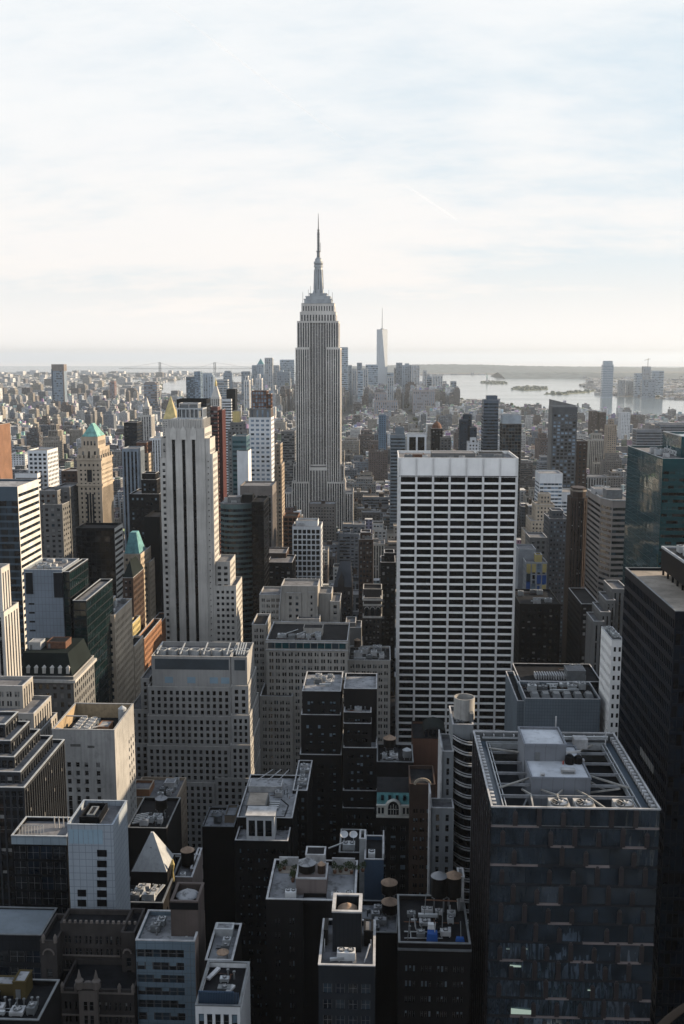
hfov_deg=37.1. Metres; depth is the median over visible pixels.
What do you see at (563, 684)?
air conditioner
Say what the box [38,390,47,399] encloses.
city block
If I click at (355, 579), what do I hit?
city block
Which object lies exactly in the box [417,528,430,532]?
window
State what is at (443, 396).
city block
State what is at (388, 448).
city block
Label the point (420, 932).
air conditioner
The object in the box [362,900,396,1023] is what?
stained roof block
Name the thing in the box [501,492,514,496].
window
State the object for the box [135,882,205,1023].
blue windowed block
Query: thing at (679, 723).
window
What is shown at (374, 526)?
window
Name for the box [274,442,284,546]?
brown annexe
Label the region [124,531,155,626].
teal roofed block
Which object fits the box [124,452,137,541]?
window
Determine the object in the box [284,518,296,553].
window
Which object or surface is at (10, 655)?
slender stone tower
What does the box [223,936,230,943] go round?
air conditioner
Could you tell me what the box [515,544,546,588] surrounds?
scaffolded block
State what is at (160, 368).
suspension bridge
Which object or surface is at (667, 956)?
window
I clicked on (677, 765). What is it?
window
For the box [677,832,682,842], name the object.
window
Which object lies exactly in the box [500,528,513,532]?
window
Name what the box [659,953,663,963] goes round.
window
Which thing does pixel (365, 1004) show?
window
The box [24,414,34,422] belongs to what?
city block
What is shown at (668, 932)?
window
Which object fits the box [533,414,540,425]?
city block
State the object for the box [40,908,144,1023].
gothic brick block
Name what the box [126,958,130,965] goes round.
window
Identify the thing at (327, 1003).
window
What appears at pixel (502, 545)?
window
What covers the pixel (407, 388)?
city block
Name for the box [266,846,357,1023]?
planted roof block
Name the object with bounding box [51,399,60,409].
city block
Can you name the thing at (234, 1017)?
window
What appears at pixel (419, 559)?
window
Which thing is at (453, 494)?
window
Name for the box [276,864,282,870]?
potted shrub
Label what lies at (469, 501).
window
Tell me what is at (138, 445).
window
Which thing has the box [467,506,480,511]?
window
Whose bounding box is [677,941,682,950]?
window
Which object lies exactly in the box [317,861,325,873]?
water tank
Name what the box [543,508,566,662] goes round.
grey lattice block
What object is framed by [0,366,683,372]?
sea
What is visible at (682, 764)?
window
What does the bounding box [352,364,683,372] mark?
hills
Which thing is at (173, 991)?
window
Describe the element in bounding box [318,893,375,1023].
crowned roof block
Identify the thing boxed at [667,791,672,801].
window
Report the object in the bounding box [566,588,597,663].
building
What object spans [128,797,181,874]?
dark plant roof
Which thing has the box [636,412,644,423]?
city block
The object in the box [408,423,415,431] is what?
city block
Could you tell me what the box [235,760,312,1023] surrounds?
penthouse roof block
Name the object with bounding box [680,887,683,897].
window
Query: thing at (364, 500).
window
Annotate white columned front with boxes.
[195,960,250,1023]
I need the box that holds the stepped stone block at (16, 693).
[0,676,56,734]
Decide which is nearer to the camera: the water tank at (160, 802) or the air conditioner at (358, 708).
the water tank at (160, 802)
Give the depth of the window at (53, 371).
4621.32 m
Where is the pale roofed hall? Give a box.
[0,906,57,978]
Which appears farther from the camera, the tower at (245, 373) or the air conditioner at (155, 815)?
the tower at (245, 373)
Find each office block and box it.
[122,446,144,548]
[133,641,260,861]
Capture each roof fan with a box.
[157,647,167,655]
[168,647,177,655]
[179,647,188,655]
[190,648,199,655]
[201,648,210,655]
[212,648,221,655]
[223,648,232,655]
[235,648,245,656]
[239,648,249,656]
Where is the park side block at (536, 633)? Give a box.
[513,589,560,662]
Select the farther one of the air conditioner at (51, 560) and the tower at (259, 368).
the tower at (259, 368)
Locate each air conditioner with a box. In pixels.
[0,1002,5,1009]
[9,1005,25,1016]
[26,1001,37,1015]
[37,564,44,568]
[46,558,54,562]
[130,891,139,900]
[135,885,144,893]
[138,883,150,890]
[139,818,148,825]
[142,891,155,901]
[144,815,154,823]
[150,887,158,894]
[150,921,160,932]
[153,813,162,819]
[157,816,162,823]
[157,915,165,926]
[160,786,165,791]
[166,789,171,795]
[217,983,230,990]
[220,975,229,982]
[221,942,229,949]
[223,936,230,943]
[275,790,281,797]
[277,633,286,637]
[285,888,295,897]
[288,634,294,639]
[297,633,304,637]
[297,782,306,786]
[298,777,306,781]
[314,677,321,682]
[318,675,326,680]
[337,947,354,962]
[343,841,354,850]
[354,650,361,656]
[355,706,361,710]
[358,647,367,653]
[366,654,371,658]
[368,849,374,857]
[371,649,376,655]
[371,910,379,918]
[374,903,381,913]
[375,916,385,925]
[382,752,386,758]
[386,756,392,760]
[390,753,397,758]
[407,910,415,917]
[416,928,424,937]
[419,918,430,926]
[421,906,432,912]
[435,908,441,915]
[440,927,450,936]
[447,909,455,916]
[447,915,453,923]
[518,590,523,595]
[527,683,536,691]
[528,681,539,686]
[533,599,540,603]
[537,589,542,594]
[538,684,546,689]
[544,597,551,601]
[549,684,556,688]
[559,682,569,686]
[567,684,576,688]
[578,682,585,689]
[650,447,656,453]
[654,449,661,454]
[663,452,669,457]
[676,544,683,553]
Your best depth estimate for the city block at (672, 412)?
4036.97 m
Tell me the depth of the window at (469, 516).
544.51 m
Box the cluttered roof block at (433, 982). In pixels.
[396,867,471,1023]
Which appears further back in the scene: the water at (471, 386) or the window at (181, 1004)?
the water at (471, 386)
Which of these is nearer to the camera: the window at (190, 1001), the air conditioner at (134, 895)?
the window at (190, 1001)
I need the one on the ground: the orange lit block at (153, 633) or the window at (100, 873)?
the orange lit block at (153, 633)
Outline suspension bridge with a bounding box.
[119,362,251,372]
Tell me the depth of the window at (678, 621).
243.94 m
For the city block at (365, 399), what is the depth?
4709.49 m
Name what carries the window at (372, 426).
in the city block at (371, 423)
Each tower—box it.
[0,479,41,657]
[0,563,21,675]
[23,558,113,702]
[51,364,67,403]
[71,717,100,728]
[75,423,113,525]
[76,523,123,597]
[109,381,116,397]
[124,421,141,446]
[141,398,154,439]
[144,382,158,409]
[144,510,163,614]
[160,402,242,641]
[162,396,176,435]
[203,373,214,397]
[211,379,221,408]
[216,379,228,404]
[220,493,253,641]
[222,389,236,492]
[223,371,232,388]
[232,434,251,494]
[241,371,250,399]
[244,376,250,410]
[249,390,274,480]
[252,359,264,384]
[252,496,268,620]
[256,374,262,389]
[265,358,273,389]
[273,365,279,385]
[277,372,290,393]
[280,360,294,384]
[292,518,322,585]
[333,561,352,621]
[340,347,347,391]
[348,365,351,404]
[353,369,356,394]
[357,363,361,381]
[358,370,362,397]
[359,529,372,635]
[361,368,367,386]
[362,584,382,645]
[366,365,377,385]
[374,392,397,413]
[377,308,387,384]
[380,549,395,695]
[387,376,393,399]
[390,426,404,529]
[394,368,395,383]
[396,363,401,386]
[402,363,410,394]
[407,433,426,449]
[411,365,419,386]
[412,390,434,414]
[422,376,431,387]
[423,370,426,387]
[427,693,474,926]
[430,421,450,450]
[432,375,442,386]
[450,381,455,388]
[458,413,476,450]
[469,726,660,1023]
[481,395,498,450]
[547,399,577,487]
[562,486,586,663]
[584,487,625,600]
[585,580,623,675]
[599,626,621,737]
[600,361,613,397]
[603,419,616,458]
[617,380,632,395]
[618,546,683,1023]
[622,431,683,583]
[633,373,641,396]
[640,379,655,397]
[642,359,650,378]
[650,371,663,395]
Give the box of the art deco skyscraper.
[285,213,353,529]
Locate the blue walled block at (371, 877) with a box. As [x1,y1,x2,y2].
[359,829,383,899]
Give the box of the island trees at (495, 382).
[480,380,507,383]
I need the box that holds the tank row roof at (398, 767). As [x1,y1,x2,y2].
[376,744,413,834]
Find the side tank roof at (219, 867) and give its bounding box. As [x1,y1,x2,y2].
[202,804,239,953]
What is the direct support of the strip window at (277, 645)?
in the office building at (283, 666)
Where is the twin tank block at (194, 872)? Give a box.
[173,848,202,885]
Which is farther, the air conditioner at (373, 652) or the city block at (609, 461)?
the city block at (609, 461)
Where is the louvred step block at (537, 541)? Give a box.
[525,532,546,559]
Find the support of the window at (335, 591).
in the gothic gabled tower at (343, 583)
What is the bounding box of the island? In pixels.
[548,390,591,394]
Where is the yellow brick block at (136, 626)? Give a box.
[132,615,140,635]
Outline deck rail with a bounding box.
[658,1003,683,1023]
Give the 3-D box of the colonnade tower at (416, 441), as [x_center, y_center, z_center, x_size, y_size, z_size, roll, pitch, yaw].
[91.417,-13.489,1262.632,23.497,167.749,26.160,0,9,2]
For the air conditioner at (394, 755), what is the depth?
395.51 m
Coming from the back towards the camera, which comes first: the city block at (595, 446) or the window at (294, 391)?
the window at (294, 391)
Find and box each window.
[0,487,40,649]
[0,619,9,675]
[0,688,55,734]
[0,826,4,832]
[0,950,8,974]
[5,793,9,799]
[6,815,10,821]
[10,951,23,961]
[11,967,24,974]
[12,804,16,810]
[13,515,17,520]
[14,777,18,782]
[14,846,25,858]
[14,861,26,873]
[15,876,27,888]
[16,451,57,488]
[16,892,27,903]
[18,793,22,799]
[26,951,39,961]
[27,429,42,445]
[27,846,38,858]
[27,968,40,978]
[28,861,39,873]
[28,877,40,888]
[29,561,112,702]
[29,892,40,904]
[40,426,50,436]
[40,846,51,858]
[41,417,49,423]
[41,489,78,557]
[41,862,52,874]
[42,877,53,889]
[42,892,54,904]
[43,438,63,459]
[47,969,52,976]
[49,425,61,437]
[53,371,63,403]
[53,847,65,859]
[54,862,65,874]
[55,877,66,889]
[55,892,67,904]
[57,907,67,912]
[63,422,72,431]
[63,474,77,480]
[63,574,68,580]
[64,582,68,588]
[64,590,69,597]
[64,599,69,605]
[65,607,69,613]
[65,615,70,621]
[65,623,70,629]
[65,1001,111,1021]
[70,431,84,444]
[74,602,79,609]
[74,611,79,617]
[74,619,79,626]
[75,628,80,634]
[77,890,85,896]
[77,900,85,906]
[80,441,107,522]
[80,602,85,609]
[80,611,85,617]
[81,619,86,626]
[81,628,86,634]
[84,1016,87,1023]
[87,470,91,481]
[89,528,123,597]
[90,1016,93,1023]
[97,850,106,856]
[97,860,106,866]
[97,870,106,876]
[97,880,106,886]
[97,890,106,896]
[97,900,106,906]
[103,415,114,428]
[112,453,121,466]
[115,608,132,700]
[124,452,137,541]
[125,425,141,444]
[125,581,144,628]
[126,555,154,621]
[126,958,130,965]
[129,411,135,420]
[132,477,157,543]
[137,949,144,956]
[137,962,144,968]
[138,445,152,469]
[138,974,144,981]
[138,987,145,993]
[139,1000,145,1006]
[139,1012,146,1019]
[142,409,150,439]
[144,385,158,409]
[145,624,159,662]
[145,949,152,956]
[145,962,152,968]
[146,975,152,981]
[146,987,153,994]
[147,1000,153,1006]
[147,1012,153,1019]
[153,441,159,475]
[153,950,159,956]
[153,962,160,969]
[154,975,160,981]
[154,987,161,994]
[154,1000,161,1006]
[155,1013,161,1019]
[161,950,167,956]
[161,962,168,969]
[162,975,168,981]
[162,988,168,994]
[162,1000,169,1007]
[163,443,234,641]
[163,1013,169,1019]
[169,950,175,956]
[169,963,176,969]
[169,975,176,982]
[170,988,176,994]
[170,1000,177,1007]
[170,1013,177,1019]
[177,403,210,424]
[177,950,183,957]
[177,963,183,969]
[177,975,184,982]
[178,988,184,994]
[178,1001,184,1007]
[178,1013,185,1020]
[186,373,202,397]
[186,947,193,956]
[186,960,193,969]
[186,972,193,982]
[187,985,193,994]
[187,998,194,1007]
[187,1010,194,1019]
[199,1014,203,1023]
[204,375,214,397]
[207,1015,211,1023]
[211,411,220,553]
[215,1015,220,1023]
[217,381,228,404]
[221,508,252,641]
[223,401,231,491]
[224,372,232,387]
[224,1015,228,1023]
[229,425,245,494]
[232,1015,236,1023]
[233,439,248,494]
[240,826,287,1023]
[242,373,250,398]
[245,378,249,409]
[251,392,270,479]
[252,503,268,616]
[253,366,262,384]
[254,496,270,546]
[254,629,387,771]
[262,596,312,623]
[265,359,271,388]
[268,643,274,647]
[269,557,289,584]
[275,446,280,546]
[275,643,281,647]
[278,374,288,393]
[280,361,294,383]
[282,433,295,488]
[282,643,288,647]
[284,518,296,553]
[285,307,351,528]
[289,643,295,647]
[293,390,295,410]
[296,643,302,648]
[304,643,309,648]
[306,701,373,854]
[310,507,333,539]
[311,643,316,648]
[318,643,323,648]
[323,983,331,992]
[323,999,331,1007]
[323,1015,331,1023]
[325,643,330,648]
[332,643,338,648]
[335,591,349,620]
[336,984,344,992]
[336,1000,344,1008]
[336,1016,344,1023]
[339,643,345,648]
[340,527,352,560]
[342,349,347,390]
[343,439,358,453]
[349,984,356,992]
[349,1000,356,1008]
[349,1016,356,1023]
[351,480,374,492]
[351,527,363,575]
[352,416,359,425]
[358,372,362,396]
[359,432,373,454]
[360,535,371,618]
[361,984,369,992]
[361,1000,369,1008]
[361,1016,369,1023]
[362,395,367,405]
[364,500,387,508]
[365,607,368,615]
[366,366,377,385]
[366,620,378,644]
[370,453,386,479]
[371,420,376,428]
[374,526,384,536]
[374,546,382,576]
[375,395,396,413]
[376,607,379,615]
[379,417,384,449]
[382,557,393,693]
[384,518,389,528]
[388,378,392,399]
[388,802,398,814]
[389,544,396,575]
[390,438,404,528]
[390,710,394,735]
[397,364,400,385]
[399,564,512,741]
[400,513,414,517]
[400,521,414,525]
[400,528,414,532]
[400,535,414,539]
[400,542,414,546]
[400,549,414,553]
[400,556,413,561]
[401,477,414,481]
[401,484,414,488]
[401,491,414,496]
[401,499,414,503]
[401,506,414,510]
[403,367,410,392]
[409,438,424,449]
[412,366,418,383]
[413,809,427,894]
[414,392,433,413]
[416,564,430,568]
[417,477,431,481]
[417,484,431,488]
[417,492,431,496]
[417,499,431,503]
[417,506,431,510]
[417,513,430,517]
[417,521,430,525]
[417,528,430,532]
[417,535,430,539]
[417,542,430,546]
[417,549,430,553]
[417,557,430,561]
[433,377,441,385]
[433,431,449,449]
[433,521,447,525]
[433,528,447,532]
[433,535,447,539]
[433,542,447,546]
[433,550,446,554]
[433,557,446,561]
[433,564,446,568]
[433,571,446,575]
[434,477,448,481]
[434,484,448,489]
[434,492,447,496]
[434,499,447,503]
[434,506,447,510]
[434,513,447,518]
[440,418,446,431]
[449,557,463,561]
[449,564,463,568]
[449,571,463,575]
[450,499,464,503]
[450,506,464,510]
[450,514,464,518]
[450,521,464,525]
[450,528,463,532]
[450,535,463,539]
[450,542,463,547]
[450,550,463,554]
[451,477,464,481]
[451,484,464,489]
[451,492,464,496]
[454,388,459,404]
[461,417,475,450]
[466,535,480,539]
[466,543,480,547]
[466,550,480,554]
[466,557,479,561]
[466,564,479,568]
[466,571,479,575]
[466,578,479,582]
[467,477,481,481]
[467,484,481,489]
[467,492,481,496]
[467,499,481,503]
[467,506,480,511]
[467,514,480,518]
[467,521,480,525]
[467,528,480,532]
[481,403,497,450]
[482,564,496,568]
[482,571,496,575]
[482,579,495,583]
[482,586,495,590]
[483,514,497,518]
[483,521,497,525]
[483,528,497,532]
[483,536,496,540]
[483,543,496,547]
[483,550,496,554]
[483,557,496,561]
[484,477,498,481]
[484,485,498,489]
[484,492,497,496]
[484,499,497,503]
[484,506,497,511]
[498,586,512,590]
[499,424,520,536]
[499,543,513,547]
[499,550,513,554]
[499,557,513,561]
[499,564,512,568]
[499,572,512,576]
[499,579,512,583]
[500,499,514,503]
[500,507,514,511]
[500,514,514,518]
[500,521,513,525]
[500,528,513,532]
[500,536,513,540]
[501,477,515,482]
[501,485,514,489]
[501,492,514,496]
[520,464,531,488]
[521,621,556,660]
[526,416,530,428]
[528,540,544,556]
[533,497,552,531]
[535,480,566,514]
[537,458,546,469]
[540,440,547,454]
[549,514,564,661]
[552,414,575,486]
[570,502,586,587]
[576,443,585,485]
[585,497,622,598]
[586,479,605,488]
[587,435,603,472]
[588,412,604,432]
[594,605,612,673]
[600,366,612,395]
[600,455,620,473]
[604,421,615,451]
[609,474,622,486]
[617,381,632,394]
[618,413,629,439]
[619,578,683,1023]
[622,447,662,582]
[632,426,683,445]
[633,374,641,394]
[636,416,644,423]
[640,381,655,396]
[650,372,663,395]
[659,940,664,950]
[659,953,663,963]
[660,927,665,936]
[661,900,666,910]
[661,914,665,923]
[662,887,667,896]
[663,873,667,883]
[664,846,669,856]
[664,860,668,869]
[665,832,670,842]
[665,940,670,950]
[665,954,669,963]
[666,805,671,815]
[666,818,670,828]
[666,927,671,936]
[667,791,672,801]
[667,900,672,910]
[667,914,671,923]
[668,763,673,773]
[668,777,672,787]
[668,887,673,896]
[669,749,674,759]
[669,873,673,883]
[670,735,674,745]
[670,846,675,856]
[670,860,674,869]
[670,967,675,976]
[671,706,676,716]
[671,720,675,731]
[671,832,676,842]
[671,940,676,950]
[671,954,675,963]
[672,692,677,702]
[672,805,677,815]
[672,819,676,828]
[672,927,677,937]
[673,663,678,674]
[673,677,677,688]
[673,791,678,801]
[673,914,677,923]
[674,649,679,659]
[674,777,678,787]
[674,887,679,896]
[674,900,678,910]
[675,634,680,645]
[675,749,680,759]
[675,763,679,773]
[675,873,680,883]
[676,619,680,630]
[676,735,681,745]
[676,846,681,856]
[676,860,680,869]
[676,967,681,976]
[677,706,682,717]
[677,720,681,731]
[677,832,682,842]
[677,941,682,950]
[677,954,681,963]
[678,692,683,702]
[678,819,682,829]
[678,927,683,937]
[679,678,683,688]
[679,791,683,801]
[679,805,683,815]
[679,914,683,923]
[680,649,683,659]
[680,663,683,674]
[680,777,683,787]
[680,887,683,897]
[680,900,683,910]
[681,634,683,645]
[681,763,683,773]
[681,873,683,883]
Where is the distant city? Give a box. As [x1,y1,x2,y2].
[0,370,683,695]
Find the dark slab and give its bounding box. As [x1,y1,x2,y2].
[177,398,210,424]
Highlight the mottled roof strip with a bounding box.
[205,922,241,967]
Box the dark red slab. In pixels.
[211,406,226,554]
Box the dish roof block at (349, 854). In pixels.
[328,829,359,892]
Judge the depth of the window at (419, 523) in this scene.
546.17 m
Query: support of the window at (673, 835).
in the dark glass tower at (651, 724)
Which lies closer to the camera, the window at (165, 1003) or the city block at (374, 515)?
the window at (165, 1003)
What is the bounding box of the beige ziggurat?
[521,492,554,543]
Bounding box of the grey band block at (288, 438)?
[281,430,295,489]
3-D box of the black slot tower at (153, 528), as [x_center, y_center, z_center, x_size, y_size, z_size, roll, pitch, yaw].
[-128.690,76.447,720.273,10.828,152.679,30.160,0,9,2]
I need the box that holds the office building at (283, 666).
[252,613,390,774]
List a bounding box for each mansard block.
[21,637,96,721]
[374,777,408,898]
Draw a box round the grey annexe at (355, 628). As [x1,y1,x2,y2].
[346,616,361,645]
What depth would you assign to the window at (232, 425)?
1255.10 m
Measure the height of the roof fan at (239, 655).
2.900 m
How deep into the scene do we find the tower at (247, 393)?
4596.02 m
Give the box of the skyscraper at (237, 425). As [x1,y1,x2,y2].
[228,411,248,494]
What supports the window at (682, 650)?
in the dark glass tower at (651, 724)
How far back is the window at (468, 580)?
549.79 m
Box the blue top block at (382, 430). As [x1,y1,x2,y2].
[379,414,385,449]
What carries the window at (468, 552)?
in the office slab
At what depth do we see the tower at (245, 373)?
5778.37 m
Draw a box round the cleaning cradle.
[555,716,607,754]
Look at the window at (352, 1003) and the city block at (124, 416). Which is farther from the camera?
the city block at (124, 416)
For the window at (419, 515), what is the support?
in the office slab
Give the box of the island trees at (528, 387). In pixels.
[511,385,547,389]
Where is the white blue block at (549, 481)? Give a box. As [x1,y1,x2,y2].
[534,470,569,514]
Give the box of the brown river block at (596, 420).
[588,410,605,434]
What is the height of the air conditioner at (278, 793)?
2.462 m
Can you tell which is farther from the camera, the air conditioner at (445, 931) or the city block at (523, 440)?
the city block at (523, 440)
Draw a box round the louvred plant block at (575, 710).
[504,663,600,731]
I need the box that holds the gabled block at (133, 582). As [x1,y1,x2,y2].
[122,556,144,631]
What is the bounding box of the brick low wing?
[269,547,295,585]
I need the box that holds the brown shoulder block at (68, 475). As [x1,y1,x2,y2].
[61,467,77,483]
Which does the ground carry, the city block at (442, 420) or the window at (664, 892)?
the city block at (442, 420)
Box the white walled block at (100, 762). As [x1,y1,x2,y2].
[51,703,136,824]
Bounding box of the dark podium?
[11,816,70,912]
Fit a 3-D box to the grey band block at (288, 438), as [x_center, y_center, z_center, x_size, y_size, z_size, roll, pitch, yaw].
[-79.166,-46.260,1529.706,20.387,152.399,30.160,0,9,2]
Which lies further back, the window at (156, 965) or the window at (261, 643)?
the window at (261, 643)
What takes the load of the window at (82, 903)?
in the white tiled slab
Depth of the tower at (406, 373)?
5740.55 m
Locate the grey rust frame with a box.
[283,512,299,554]
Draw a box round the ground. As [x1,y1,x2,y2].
[4,371,683,449]
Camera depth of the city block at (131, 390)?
5954.13 m
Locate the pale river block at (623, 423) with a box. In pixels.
[618,412,630,439]
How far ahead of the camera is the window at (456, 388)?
4689.52 m
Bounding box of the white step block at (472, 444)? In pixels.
[467,437,478,450]
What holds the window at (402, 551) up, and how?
in the office slab
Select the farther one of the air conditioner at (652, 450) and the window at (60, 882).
the air conditioner at (652, 450)
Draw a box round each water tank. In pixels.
[155,795,167,812]
[176,888,197,899]
[180,846,194,867]
[213,812,222,823]
[217,948,228,958]
[298,857,315,873]
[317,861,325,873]
[337,902,356,909]
[354,638,359,649]
[381,878,397,897]
[381,897,396,919]
[383,734,395,750]
[402,747,410,759]
[431,871,446,911]
[446,870,462,911]
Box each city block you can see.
[0,406,5,419]
[1,387,6,395]
[3,394,10,404]
[7,418,19,422]
[8,388,17,394]
[10,399,17,406]
[10,408,17,417]
[16,395,22,403]
[17,403,23,410]
[22,387,32,395]
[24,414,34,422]
[26,400,32,405]
[26,427,42,447]
[27,393,34,401]
[28,407,39,418]
[28,418,38,426]
[31,383,43,389]
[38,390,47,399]
[39,404,48,414]
[39,421,51,436]
[40,416,49,423]
[42,436,63,459]
[44,378,51,385]
[48,424,61,439]
[49,407,60,416]
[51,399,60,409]
[52,414,60,425]
[57,410,68,424]
[58,459,73,467]
[61,402,68,411]
[62,430,65,442]
[63,421,72,433]
[63,443,72,457]
[67,405,73,415]
[69,388,80,393]
[69,426,85,446]
[71,381,76,387]
[72,422,82,428]
[77,384,87,392]
[77,409,86,422]
[79,400,88,409]
[80,374,89,379]
[83,377,91,383]
[85,412,92,424]
[88,408,96,424]
[93,394,100,405]
[96,400,106,406]
[97,407,107,413]
[97,412,102,424]
[98,380,103,387]
[103,390,109,398]
[103,411,115,428]
[108,406,117,412]
[110,445,121,467]
[115,428,123,435]
[117,402,126,411]
[118,377,126,384]
[119,411,129,422]
[119,495,123,527]
[125,390,130,401]
[127,388,137,397]
[129,408,136,420]
[133,391,138,400]
[135,402,144,410]
[155,372,163,376]
[163,398,168,409]
[274,419,286,430]
[274,428,280,445]
[275,394,280,404]
[280,386,285,411]
[281,398,284,412]
[286,388,289,411]
[287,414,292,422]
[293,390,295,410]
[309,500,335,540]
[323,540,338,562]
[323,546,328,579]
[323,560,327,583]
[328,563,339,585]
[329,550,336,574]
[339,521,352,562]
[342,437,359,454]
[342,450,344,461]
[345,449,353,461]
[345,466,356,479]
[350,428,360,437]
[350,475,375,493]
[350,521,365,575]
[351,455,364,463]
[352,415,361,425]
[352,568,358,589]
[353,401,361,413]
[353,459,367,472]
[353,590,358,619]
[354,488,370,500]
[354,498,361,520]
[356,499,370,520]
[358,430,373,454]
[358,470,373,480]
[359,510,382,525]
[362,394,368,407]
[363,489,388,509]
[367,418,376,429]
[368,440,386,469]
[369,394,372,402]
[369,445,387,479]
[372,521,386,542]
[373,538,384,583]
[374,427,387,442]
[374,480,384,484]
[377,503,387,516]
[383,512,389,529]
[385,536,396,577]
[387,447,389,463]
[387,523,396,542]
[389,414,395,422]
[390,696,394,735]
[396,387,400,408]
[396,414,404,424]
[397,423,407,431]
[405,382,415,403]
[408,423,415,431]
[410,425,418,432]
[420,414,425,428]
[426,404,433,414]
[428,424,432,438]
[435,389,439,399]
[438,415,447,431]
[440,391,445,403]
[443,406,449,414]
[445,414,451,425]
[449,395,453,406]
[452,412,458,423]
[453,427,458,450]
[454,387,459,405]
[499,403,504,411]
[520,460,532,489]
[521,408,530,414]
[521,429,525,449]
[523,487,534,502]
[525,415,531,428]
[528,431,538,445]
[529,407,535,414]
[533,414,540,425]
[534,433,546,458]
[536,455,546,469]
[537,438,547,459]
[577,412,584,421]
[577,432,587,439]
[585,383,594,387]
[586,473,607,490]
[587,433,603,473]
[591,458,599,473]
[592,427,603,434]
[600,453,621,474]
[606,469,623,488]
[623,407,631,414]
[630,415,638,427]
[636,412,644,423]
[667,407,675,417]
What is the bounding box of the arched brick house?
[411,717,445,797]
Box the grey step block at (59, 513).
[39,483,78,557]
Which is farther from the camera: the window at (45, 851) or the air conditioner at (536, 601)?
the air conditioner at (536, 601)
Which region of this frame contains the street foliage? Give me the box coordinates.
[1,375,683,446]
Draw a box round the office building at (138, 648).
[133,635,143,699]
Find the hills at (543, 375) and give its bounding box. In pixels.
[491,372,683,378]
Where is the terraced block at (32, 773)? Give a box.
[0,711,67,905]
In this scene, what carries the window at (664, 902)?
in the dark glass tower at (651, 724)
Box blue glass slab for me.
[186,371,202,397]
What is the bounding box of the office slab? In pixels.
[395,450,518,743]
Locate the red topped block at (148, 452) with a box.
[136,440,153,470]
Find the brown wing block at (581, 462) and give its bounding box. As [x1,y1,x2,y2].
[575,439,587,486]
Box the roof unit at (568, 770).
[560,767,575,773]
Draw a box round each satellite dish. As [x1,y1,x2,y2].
[340,831,347,840]
[349,831,356,840]
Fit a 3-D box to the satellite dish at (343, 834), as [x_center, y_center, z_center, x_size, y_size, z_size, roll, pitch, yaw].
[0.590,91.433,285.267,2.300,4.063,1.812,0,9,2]
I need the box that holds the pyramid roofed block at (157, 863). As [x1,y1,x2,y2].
[130,831,180,914]
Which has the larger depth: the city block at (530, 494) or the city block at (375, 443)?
the city block at (375, 443)
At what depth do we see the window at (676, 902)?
254.62 m
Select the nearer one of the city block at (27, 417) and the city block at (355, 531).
the city block at (355, 531)
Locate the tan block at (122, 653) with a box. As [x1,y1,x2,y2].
[110,596,134,702]
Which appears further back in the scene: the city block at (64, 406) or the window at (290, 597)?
the city block at (64, 406)
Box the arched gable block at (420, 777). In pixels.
[408,765,435,894]
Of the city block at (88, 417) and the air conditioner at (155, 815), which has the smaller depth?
the air conditioner at (155, 815)
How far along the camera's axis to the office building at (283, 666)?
521.38 m
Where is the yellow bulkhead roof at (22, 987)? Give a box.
[0,969,61,1023]
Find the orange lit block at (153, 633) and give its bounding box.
[139,612,165,672]
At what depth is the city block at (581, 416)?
3746.72 m
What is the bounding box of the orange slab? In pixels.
[0,422,12,478]
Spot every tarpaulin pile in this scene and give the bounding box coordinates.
[426,922,437,941]
[456,936,464,941]
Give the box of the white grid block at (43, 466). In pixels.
[15,447,58,489]
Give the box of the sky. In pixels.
[0,0,683,365]
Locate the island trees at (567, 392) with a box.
[545,389,594,393]
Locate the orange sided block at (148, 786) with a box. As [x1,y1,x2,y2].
[136,777,187,847]
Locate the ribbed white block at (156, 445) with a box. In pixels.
[149,436,163,475]
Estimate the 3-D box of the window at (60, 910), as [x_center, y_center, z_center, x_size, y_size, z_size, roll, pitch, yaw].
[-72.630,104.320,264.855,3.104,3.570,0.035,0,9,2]
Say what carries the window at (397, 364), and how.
in the tower at (399, 373)
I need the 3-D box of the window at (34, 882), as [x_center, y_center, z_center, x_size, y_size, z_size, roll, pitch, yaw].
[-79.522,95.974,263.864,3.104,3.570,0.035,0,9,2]
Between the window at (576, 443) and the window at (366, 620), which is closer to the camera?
the window at (366, 620)
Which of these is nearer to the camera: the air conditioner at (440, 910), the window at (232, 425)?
the air conditioner at (440, 910)
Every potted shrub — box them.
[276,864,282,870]
[280,859,287,869]
[289,869,294,882]
[330,861,338,873]
[342,861,348,870]
[348,860,355,873]
[359,861,366,871]
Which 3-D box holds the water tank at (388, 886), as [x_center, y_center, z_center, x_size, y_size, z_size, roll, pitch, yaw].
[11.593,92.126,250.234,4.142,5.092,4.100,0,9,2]
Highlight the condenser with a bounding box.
[562,750,582,764]
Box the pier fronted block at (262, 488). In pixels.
[240,481,276,546]
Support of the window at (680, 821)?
in the dark glass tower at (651, 724)
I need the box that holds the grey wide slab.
[632,423,683,445]
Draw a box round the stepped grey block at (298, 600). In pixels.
[259,578,341,625]
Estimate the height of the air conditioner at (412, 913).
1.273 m
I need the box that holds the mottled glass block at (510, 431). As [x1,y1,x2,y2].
[499,414,521,537]
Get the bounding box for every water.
[106,379,161,383]
[161,376,240,392]
[420,375,683,415]
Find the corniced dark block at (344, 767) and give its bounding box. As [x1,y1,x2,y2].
[300,671,376,859]
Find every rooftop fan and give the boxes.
[547,798,570,806]
[572,798,595,806]
[611,799,635,807]
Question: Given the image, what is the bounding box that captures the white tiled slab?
[67,799,130,908]

